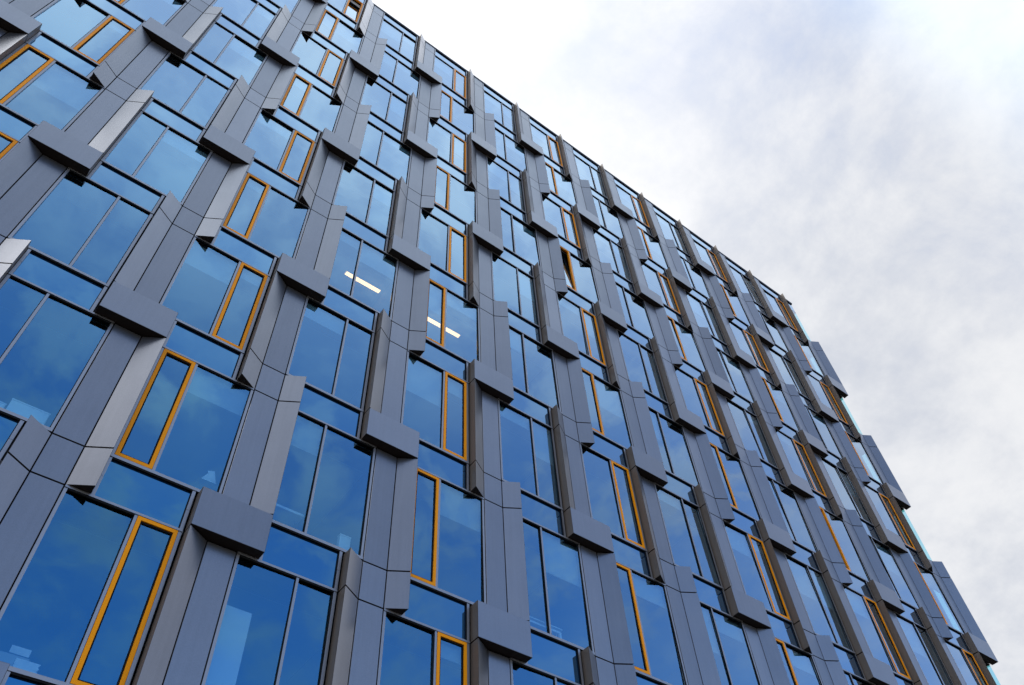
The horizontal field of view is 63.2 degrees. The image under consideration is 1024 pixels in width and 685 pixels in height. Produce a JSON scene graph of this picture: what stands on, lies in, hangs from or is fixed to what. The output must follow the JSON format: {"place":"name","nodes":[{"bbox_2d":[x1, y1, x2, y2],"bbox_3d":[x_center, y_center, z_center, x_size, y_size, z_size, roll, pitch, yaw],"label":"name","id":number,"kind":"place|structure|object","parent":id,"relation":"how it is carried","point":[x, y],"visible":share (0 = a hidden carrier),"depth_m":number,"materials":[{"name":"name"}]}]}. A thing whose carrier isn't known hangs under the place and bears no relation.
{"place":"outdoors","nodes":[
{"label":"outdoors","id":0,"kind":"place"},
{"bbox_2d":[0,645,31,665],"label":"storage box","id":1,"kind":"object","parent":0,"point":[6,657],"visible":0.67,"depth_m":10.43,"materials":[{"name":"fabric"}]},
{"bbox_2d":[11,658,40,673],"bbox_3d":[-6.008,4.049,10.223,0.296,0.215,0.150,30,-60,-23],"label":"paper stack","id":2,"kind":"object","parent":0,"point":[19,663],"visible":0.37,"depth_m":10.22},
{"bbox_2d":[6,398,50,424],"bbox_3d":[-7.455,1.225,12.657,0.572,0.425,0.392,30,-60,-23],"label":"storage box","id":3,"kind":"object","parent":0,"point":[18,407],"visible":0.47,"depth_m":12.64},
{"bbox_2d":[195,471,216,490],"bbox_3d":[-5.091,2.401,13.818,0.300,0.650,0.160,30,-60,-23],"label":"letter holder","id":4,"kind":"object","parent":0,"point":[208,480],"visible":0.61,"depth_m":13.82,"materials":[{"name":"white"}]},
{"bbox_2d":[205,605,251,684],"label":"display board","id":5,"kind":"object","parent":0,"point":[228,652],"visible":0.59,"depth_m":12.22,"materials":[{"name":"blue"}]},
{"bbox_2d":[336,533,350,549],"bbox_3d":[-3.020,3.683,14.838,0.232,0.545,0.112,30,-60,-23],"label":"paper carton","id":6,"kind":"object","parent":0,"point":[343,541],"visible":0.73,"depth_m":14.91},
{"bbox_2d":[372,0,1023,684],"label":"sky","id":7,"kind":"structure","parent":0,"point":[863,160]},
{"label":"pavement","id":8,"kind":"structure","parent":0,"visible":0},
{"bbox_2d":[0,0,997,684],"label":"office building","id":9,"kind":"structure","parent":8,"relation":"on","point":[476,370],"depth_m":20.00,"materials":[{"name":"metal"}]},
{"bbox_2d":[0,130,20,161],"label":"window","id":10,"kind":"structure","parent":9,"relation":"in","point":[13,142],"depth_m":16.14,"materials":[{"name":"orange"}]},
{"bbox_2d":[0,42,104,130],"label":"window","id":11,"kind":"structure","parent":9,"relation":"in","point":[58,83],"depth_m":18.53,"materials":[{"name":"blue"}]},
{"bbox_2d":[0,272,114,432],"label":"window","id":12,"kind":"structure","parent":9,"relation":"in","point":[46,294],"depth_m":14.00,"materials":[{"name":"black"}]},
{"bbox_2d":[7,167,153,288],"bbox_3d":[-8.165,-2.226,15.963,1.774,2.805,0.132,30,-60,-23],"label":"window","id":13,"kind":"structure","parent":9,"relation":"in","point":[118,198],"depth_m":16.24,"materials":[{"name":"black"}]},
{"bbox_2d":[31,0,136,65],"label":"window","id":14,"kind":"structure","parent":9,"relation":"in","point":[107,21],"depth_m":20.95,"materials":[{"name":"orange"}]},
{"bbox_2d":[0,484,182,684],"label":"window","id":15,"kind":"structure","parent":9,"relation":"in","point":[174,533],"depth_m":11.45,"materials":[{"name":"orange"}]},
{"bbox_2d":[109,0,187,25],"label":"window","id":16,"kind":"structure","parent":9,"relation":"in","point":[178,5],"depth_m":24.29,"materials":[{"name":"black"}]},
{"bbox_2d":[100,110,212,204],"bbox_3d":[-8.029,-4.216,18.984,1.801,2.805,0.147,30,-60,-23],"label":"window","id":17,"kind":"structure","parent":9,"relation":"in","point":[170,139],"depth_m":19.83,"materials":[{"name":"black"}]},
{"bbox_2d":[110,345,253,496],"bbox_3d":[-5.570,1.350,14.295,1.801,2.805,0.147,30,-60,-23],"label":"window","id":18,"kind":"structure","parent":9,"relation":"in","point":[196,382],"depth_m":14.82,"materials":[{"name":"orange"}]},
{"bbox_2d":[138,51,230,128],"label":"window","id":19,"kind":"structure","parent":9,"relation":"in","point":[205,76],"depth_m":22.29,"materials":[{"name":"black"}]},
{"bbox_2d":[160,235,270,353],"bbox_3d":[-6.033,-0.992,17.016,1.774,2.805,0.147,30,-60,-23],"label":"window","id":20,"kind":"structure","parent":9,"relation":"in","point":[215,265],"depth_m":17.58,"materials":[{"name":"orange"}]},
{"bbox_2d":[191,21,267,86],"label":"window","id":21,"kind":"structure","parent":9,"relation":"in","point":[255,55],"depth_m":25.54,"materials":[{"name":"black"}]},
{"bbox_2d":[210,0,277,39],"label":"window","id":22,"kind":"structure","parent":9,"relation":"in","point":[258,9],"depth_m":28.39,"materials":[{"name":"blue"}]},
{"bbox_2d":[220,171,310,261],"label":"window","id":23,"kind":"structure","parent":9,"relation":"in","point":[264,187],"depth_m":20.26,"materials":[{"name":"orange"}]},
{"bbox_2d":[201,551,336,684],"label":"window","id":24,"kind":"structure","parent":9,"relation":"in","point":[296,578],"depth_m":12.99,"materials":[{"name":"black"}]},
{"bbox_2d":[243,108,316,185],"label":"window","id":25,"kind":"structure","parent":9,"relation":"in","point":[274,125],"depth_m":23.40,"materials":[{"name":"orange"}]},
{"bbox_2d":[268,0,299,14],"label":"window","id":26,"kind":"structure","parent":9,"relation":"in","point":[268,0],"depth_m":29.89,"materials":[{"name":"black"}]},
{"bbox_2d":[273,503,303,528],"bbox_3d":[-3.951,3.164,14.378,0.540,0.520,0.320,30,-60,-23],"label":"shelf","id":27,"kind":"object","parent":9,"relation":"on","point":[287,515],"visible":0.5,"depth_m":14.54,"materials":[{"name":"white"}]},
{"bbox_2d":[278,72,342,134],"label":"window","id":28,"kind":"structure","parent":9,"relation":"in","point":[295,78],"depth_m":26.22,"materials":[{"name":"orange"}]},
{"bbox_2d":[290,30,344,87],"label":"window","id":29,"kind":"structure","parent":9,"relation":"in","point":[327,51],"depth_m":29.01,"materials":[{"name":"orange"}]},
{"bbox_2d":[272,410,375,559],"bbox_3d":[-3.434,2.580,15.344,1.801,2.805,0.147,30,-60,-23],"label":"window","id":30,"kind":"structure","parent":9,"relation":"in","point":[308,437],"depth_m":15.85,"materials":[{"name":"black"}]},
{"bbox_2d":[285,296,374,411],"bbox_3d":[-3.896,0.238,18.065,1.774,2.805,0.147,30,-60,-23],"label":"window","id":31,"kind":"structure","parent":9,"relation":"in","point":[318,314],"depth_m":18.72,"materials":[{"name":"black"}]},
{"bbox_2d":[314,8,363,55],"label":"window","id":32,"kind":"structure","parent":9,"relation":"in","point":[331,21],"depth_m":32.09,"materials":[{"name":"blue"}]},
{"bbox_2d":[327,0,364,23],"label":"window","id":33,"kind":"structure","parent":9,"relation":"in","point":[351,8],"depth_m":34.42,"materials":[{"name":"orange"}]},
{"bbox_2d":[328,227,398,319],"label":"window","id":34,"kind":"structure","parent":9,"relation":"in","point":[365,255],"depth_m":21.89,"materials":[{"name":"blue"}]},
{"bbox_2d":[332,160,395,237],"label":"window","id":35,"kind":"structure","parent":9,"relation":"in","point":[378,192],"depth_m":24.62,"materials":[{"name":"blue"}]},
{"bbox_2d":[359,75,407,132],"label":"window","id":36,"kind":"structure","parent":9,"relation":"in","point":[396,104],"depth_m":30.31,"materials":[{"name":"blue"}]},
{"bbox_2d":[359,120,411,185],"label":"window","id":37,"kind":"structure","parent":9,"relation":"in","point":[385,136],"depth_m":27.74,"materials":[{"name":"blue"}]},
{"bbox_2d":[377,18,416,62],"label":"window","id":38,"kind":"structure","parent":9,"relation":"in","point":[385,26],"depth_m":35.95,"materials":[{"name":"blue"}]},
{"bbox_2d":[379,50,420,99],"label":"window","id":39,"kind":"structure","parent":9,"relation":"in","point":[393,62],"depth_m":33.39,"materials":[{"name":"blue"}]},
{"bbox_2d":[376,608,469,684],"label":"window","id":40,"kind":"structure","parent":9,"relation":"in","point":[444,645],"depth_m":14.34,"materials":[{"name":"orange"}]},
{"bbox_2d":[400,350,468,463],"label":"window","id":41,"kind":"structure","parent":9,"relation":"in","point":[420,380],"depth_m":19.54,"materials":[{"name":"blue"}]},
{"bbox_2d":[416,207,467,284],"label":"window","id":42,"kind":"structure","parent":9,"relation":"in","point":[449,229],"depth_m":25.17,"materials":[{"name":"orange"}]},
{"bbox_2d":[426,117,467,174],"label":"window","id":43,"kind":"structure","parent":9,"relation":"in","point":[457,145],"depth_m":31.31,"materials":[{"name":"orange"}]},
{"bbox_2d":[410,467,485,606],"bbox_3d":[-1.297,3.809,16.393,1.801,2.805,0.147,30,-60,-23],"label":"window","id":44,"kind":"structure","parent":9,"relation":"in","point":[463,509],"depth_m":17.07,"materials":[{"name":"orange"}]},
{"bbox_2d":[433,54,466,99],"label":"window","id":45,"kind":"structure","parent":9,"relation":"in","point":[439,62],"depth_m":36.95,"materials":[{"name":"blue"}]},
{"bbox_2d":[426,278,480,364],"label":"window","id":46,"kind":"structure","parent":9,"relation":"in","point":[438,300],"depth_m":22.74,"materials":[{"name":"blue"}]},
{"bbox_2d":[434,165,476,224],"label":"window","id":47,"kind":"structure","parent":9,"relation":"in","point":[449,176],"depth_m":28.36,"materials":[{"name":"orange"}]},
{"bbox_2d":[440,90,474,135],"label":"window","id":48,"kind":"structure","parent":9,"relation":"in","point":[444,93],"depth_m":34.23,"materials":[{"name":"orange"}]},
{"bbox_2d":[483,89,516,134],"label":"window","id":49,"kind":"structure","parent":9,"relation":"in","point":[504,109],"depth_m":38.18,"materials":[{"name":"blue"}]},
{"bbox_2d":[486,155,526,213],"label":"window","id":50,"kind":"structure","parent":9,"relation":"in","point":[512,180],"depth_m":32.32,"materials":[{"name":"blue"}]},
{"bbox_2d":[495,127,528,174],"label":"window","id":51,"kind":"structure","parent":9,"relation":"in","point":[516,147],"depth_m":35.50,"materials":[{"name":"black"}]},
{"bbox_2d":[490,251,540,327],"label":"window","id":52,"kind":"structure","parent":9,"relation":"in","point":[523,284],"depth_m":26.56,"materials":[{"name":"blue"}]},
{"bbox_2d":[500,206,541,269],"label":"window","id":53,"kind":"structure","parent":9,"relation":"in","point":[514,220],"depth_m":29.80,"materials":[{"name":"black"}]},
{"bbox_2d":[497,398,562,509],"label":"window","id":54,"kind":"structure","parent":9,"relation":"in","point":[540,445],"depth_m":20.85,"materials":[{"name":"black"}]},
{"bbox_2d":[509,324,561,413],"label":"window","id":55,"kind":"structure","parent":9,"relation":"in","point":[516,339],"depth_m":23.70,"materials":[{"name":"black"}]},
{"bbox_2d":[509,657,580,684],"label":"window","id":56,"kind":"structure","parent":9,"relation":"in","point":[554,678],"depth_m":15.41,"materials":[{"name":"black"}]},
{"bbox_2d":[530,616,561,638],"bbox_3d":[0.469,5.863,16.587,1.000,0.395,0.540,30,-60,-23],"label":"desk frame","id":57,"kind":"object","parent":9,"relation":"on","point":[538,624],"visible":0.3,"depth_m":16.65,"materials":[{"name":"white"}]},
{"bbox_2d":[529,122,563,167],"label":"window","id":58,"kind":"structure","parent":9,"relation":"in","point":[536,131],"depth_m":39.08,"materials":[{"name":"blue"}]},
{"bbox_2d":[522,516,594,654],"bbox_3d":[0.840,5.039,17.442,1.801,2.805,0.147,30,-60,-23],"label":"window","id":59,"kind":"structure","parent":9,"relation":"in","point":[557,558],"depth_m":18.10,"materials":[{"name":"blue"}]},
{"bbox_2d":[540,192,581,249],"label":"window","id":60,"kind":"structure","parent":9,"relation":"in","point":[569,222],"depth_m":33.28,"materials":[{"name":"blue"}]},
{"bbox_2d":[545,162,577,206],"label":"window","id":61,"kind":"structure","parent":9,"relation":"in","point":[564,182],"depth_m":36.42,"materials":[{"name":"blue"}]},
{"bbox_2d":[560,245,599,303],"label":"window","id":62,"kind":"structure","parent":9,"relation":"in","point":[569,254],"depth_m":30.36,"materials":[{"name":"blue"}]},
{"bbox_2d":[556,291,607,367],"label":"window","id":63,"kind":"structure","parent":9,"relation":"in","point":[589,324],"depth_m":27.59,"materials":[{"name":"blue"}]},
{"bbox_2d":[573,153,607,198],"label":"window","id":64,"kind":"structure","parent":9,"relation":"in","point":[597,175],"depth_m":40.25,"materials":[{"name":"blue"}]},
{"bbox_2d":[581,367,632,450],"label":"window","id":65,"kind":"structure","parent":9,"relation":"in","point":[604,397],"depth_m":24.84,"materials":[{"name":"blue"}]},
{"bbox_2d":[592,194,625,239],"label":"window","id":66,"kind":"structure","parent":9,"relation":"in","point":[596,200],"depth_m":37.40,"materials":[{"name":"blue"}]},
{"bbox_2d":[591,226,633,283],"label":"window","id":67,"kind":"structure","parent":9,"relation":"in","point":[614,247],"depth_m":34.52,"materials":[{"name":"blue"}]},
{"bbox_2d":[579,442,647,551],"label":"window","id":68,"kind":"structure","parent":9,"relation":"in","point":[611,463],"depth_m":21.38,"materials":[{"name":"blue"}]},
{"bbox_2d":[615,183,650,228],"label":"window","id":69,"kind":"structure","parent":9,"relation":"in","point":[635,203],"depth_m":41.17,"materials":[{"name":"blue"}]},
{"bbox_2d":[615,281,656,340],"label":"window","id":70,"kind":"structure","parent":9,"relation":"in","point":[623,289],"depth_m":31.48,"materials":[{"name":"blue"}]},
{"bbox_2d":[616,329,668,403],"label":"window","id":71,"kind":"structure","parent":9,"relation":"in","point":[639,346],"depth_m":28.37,"materials":[{"name":"blue"}]},
{"bbox_2d":[616,561,687,684],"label":"window","id":72,"kind":"structure","parent":9,"relation":"in","point":[645,589],"depth_m":19.14,"materials":[{"name":"blue"}]},
{"bbox_2d":[637,226,668,269],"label":"window","id":73,"kind":"structure","parent":9,"relation":"in","point":[654,244],"depth_m":38.46,"materials":[{"name":"blue"}]},
{"bbox_2d":[639,259,681,315],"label":"window","id":74,"kind":"structure","parent":9,"relation":"in","point":[662,280],"depth_m":35.33,"materials":[{"name":"blue"}]},
{"bbox_2d":[654,211,690,256],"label":"window","id":75,"kind":"structure","parent":9,"relation":"in","point":[671,230],"depth_m":41.82,"materials":[{"name":"blue"}]},
{"bbox_2d":[648,406,702,490],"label":"window","id":76,"kind":"structure","parent":9,"relation":"in","point":[654,414],"depth_m":25.65,"materials":[{"name":"blue"}]},
{"bbox_2d":[667,315,706,372],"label":"window","id":77,"kind":"structure","parent":9,"relation":"in","point":[681,328],"depth_m":32.66,"materials":[{"name":"blue"}]},
{"bbox_2d":[653,482,723,588],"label":"window","id":78,"kind":"structure","parent":9,"relation":"in","point":[666,495],"depth_m":22.75,"materials":[{"name":"blue"}]},
{"bbox_2d":[679,255,710,298],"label":"window","id":79,"kind":"structure","parent":9,"relation":"in","point":[684,260],"depth_m":39.35,"materials":[{"name":"blue"}]},
{"bbox_2d":[672,364,725,437],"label":"window","id":80,"kind":"structure","parent":9,"relation":"in","point":[703,389],"depth_m":29.44,"materials":[{"name":"blue"}]},
{"bbox_2d":[684,289,727,345],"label":"window","id":81,"kind":"structure","parent":9,"relation":"in","point":[698,306],"depth_m":36.40,"materials":[{"name":"blue"}]},
{"bbox_2d":[692,238,727,283],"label":"window","id":82,"kind":"structure","parent":9,"relation":"in","point":[706,255],"depth_m":42.80,"materials":[{"name":"blue"}]},
{"bbox_2d":[699,600,761,684],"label":"window","id":83,"kind":"structure","parent":9,"relation":"in","point":[717,617],"depth_m":20.36,"materials":[{"name":"blue"}]},
{"bbox_2d":[715,346,754,402],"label":"window","id":84,"kind":"structure","parent":9,"relation":"in","point":[735,364],"depth_m":33.80,"materials":[{"name":"blue"}]},
{"bbox_2d":[719,283,750,325],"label":"window","id":85,"kind":"structure","parent":9,"relation":"in","point":[724,288],"depth_m":40.28,"materials":[{"name":"blue"}]},
{"bbox_2d":[710,442,761,521],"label":"window","id":86,"kind":"structure","parent":9,"relation":"in","point":[717,449],"depth_m":26.59,"materials":[{"name":"blue"}]},
{"bbox_2d":[727,263,764,308],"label":"window","id":87,"kind":"structure","parent":9,"relation":"in","point":[745,285],"depth_m":43.80,"materials":[{"name":"blue"}]},
{"bbox_2d":[726,318,770,373],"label":"window","id":88,"kind":"structure","parent":9,"relation":"in","point":[750,341],"depth_m":37.37,"materials":[{"name":"blue"}]},
{"bbox_2d":[724,396,778,469],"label":"window","id":89,"kind":"structure","parent":9,"relation":"in","point":[749,418],"depth_m":30.54,"materials":[{"name":"blue"}]},
{"bbox_2d":[721,519,792,622],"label":"window","id":90,"kind":"structure","parent":9,"relation":"in","point":[747,546],"depth_m":23.80,"materials":[{"name":"blue"}]},
{"bbox_2d":[757,309,789,351],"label":"window","id":91,"kind":"structure","parent":9,"relation":"in","point":[770,324],"depth_m":41.14,"materials":[{"name":"blue"}]},
{"bbox_2d":[762,288,798,332],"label":"window","id":92,"kind":"structure","parent":9,"relation":"in","point":[778,306],"depth_m":44.94,"materials":[{"name":"blue"}]},
{"bbox_2d":[761,376,800,431],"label":"window","id":93,"kind":"structure","parent":9,"relation":"in","point":[774,391],"depth_m":34.84,"materials":[{"name":"blue"}]},
{"bbox_2d":[767,345,810,399],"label":"window","id":94,"kind":"structure","parent":9,"relation":"in","point":[783,359],"depth_m":38.40,"materials":[{"name":"blue"}]},
{"bbox_2d":[766,475,818,552],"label":"window","id":95,"kind":"structure","parent":9,"relation":"in","point":[773,482],"depth_m":27.65,"materials":[{"name":"blue"}]},
{"bbox_2d":[775,637,822,684],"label":"window","id":96,"kind":"structure","parent":9,"relation":"in","point":[793,659],"depth_m":21.59,"materials":[{"name":"blue"}]},
{"bbox_2d":[773,426,828,498],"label":"window","id":97,"kind":"structure","parent":9,"relation":"in","point":[787,439],"depth_m":31.54,"materials":[{"name":"blue"}]},
{"bbox_2d":[793,311,810,340],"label":"corner window","id":98,"kind":"structure","parent":9,"relation":"in","point":[795,314],"depth_m":45.43,"materials":[{"name":"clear glass"}]},
{"bbox_2d":[793,334,825,376],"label":"window","id":99,"kind":"structure","parent":9,"relation":"in","point":[808,353],"depth_m":42.18,"materials":[{"name":"blue"}]},
{"bbox_2d":[783,552,855,653],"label":"window","id":100,"kind":"structure","parent":9,"relation":"in","point":[802,576],"depth_m":24.85,"materials":[{"name":"blue"}]},
{"bbox_2d":[804,404,843,458],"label":"window","id":101,"kind":"structure","parent":9,"relation":"in","point":[815,416],"depth_m":35.91,"materials":[{"name":"blue"}]},
{"bbox_2d":[804,370,849,425],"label":"window","id":102,"kind":"structure","parent":9,"relation":"in","point":[824,388],"depth_m":39.42,"materials":[{"name":"blue"}]},
{"bbox_2d":[801,505,870,582],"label":"window","id":103,"kind":"structure","parent":9,"relation":"in","point":[824,511],"depth_m":28.66,"materials":[{"name":"blue"}]},
{"bbox_2d":[819,455,874,526],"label":"window","id":104,"kind":"structure","parent":9,"relation":"in","point":[841,476],"depth_m":32.69,"materials":[{"name":"blue"}]},
{"bbox_2d":[842,668,875,684],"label":"window","id":105,"kind":"structure","parent":9,"relation":"in","point":[849,675],"depth_m":22.65,"materials":[{"name":"blue"}]},
{"bbox_2d":[844,430,883,484],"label":"window","id":106,"kind":"structure","parent":9,"relation":"in","point":[853,440],"depth_m":36.95,"materials":[{"name":"blue"}]},
{"bbox_2d":[841,583,912,681],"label":"window","id":107,"kind":"structure","parent":9,"relation":"in","point":[854,597],"depth_m":25.83,"materials":[{"name":"blue"}]},
{"bbox_2d":[862,482,917,551],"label":"window","id":108,"kind":"structure","parent":9,"relation":"in","point":[880,496],"depth_m":33.53,"materials":[{"name":"glass"}]},
{"bbox_2d":[868,535,919,609],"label":"window","id":109,"kind":"structure","parent":9,"relation":"in","point":[884,553],"depth_m":30.05,"materials":[{"name":"blue"}]},
{"bbox_2d":[892,516,908,544],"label":"corner window","id":110,"kind":"structure","parent":9,"relation":"in","point":[892,516],"depth_m":34.67,"materials":[{"name":"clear glass"}]},
{"bbox_2d":[893,611,953,684],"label":"window","id":111,"kind":"structure","parent":9,"relation":"in","point":[909,629],"depth_m":26.97,"materials":[{"name":"blue"}]},
{"bbox_2d":[913,561,964,634],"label":"window","id":112,"kind":"structure","parent":9,"relation":"in","point":[927,579],"depth_m":31.20,"materials":[{"name":"blue"}]},
{"bbox_2d":[931,588,953,627],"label":"corner window","id":113,"kind":"structure","parent":9,"relation":"in","point":[934,593],"depth_m":31.67,"materials":[{"name":"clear glass"}]},
{"bbox_2d":[942,637,988,684],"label":"window","id":114,"kind":"structure","parent":9,"relation":"in","point":[973,667],"depth_m":28.34,"materials":[{"name":"blue"}]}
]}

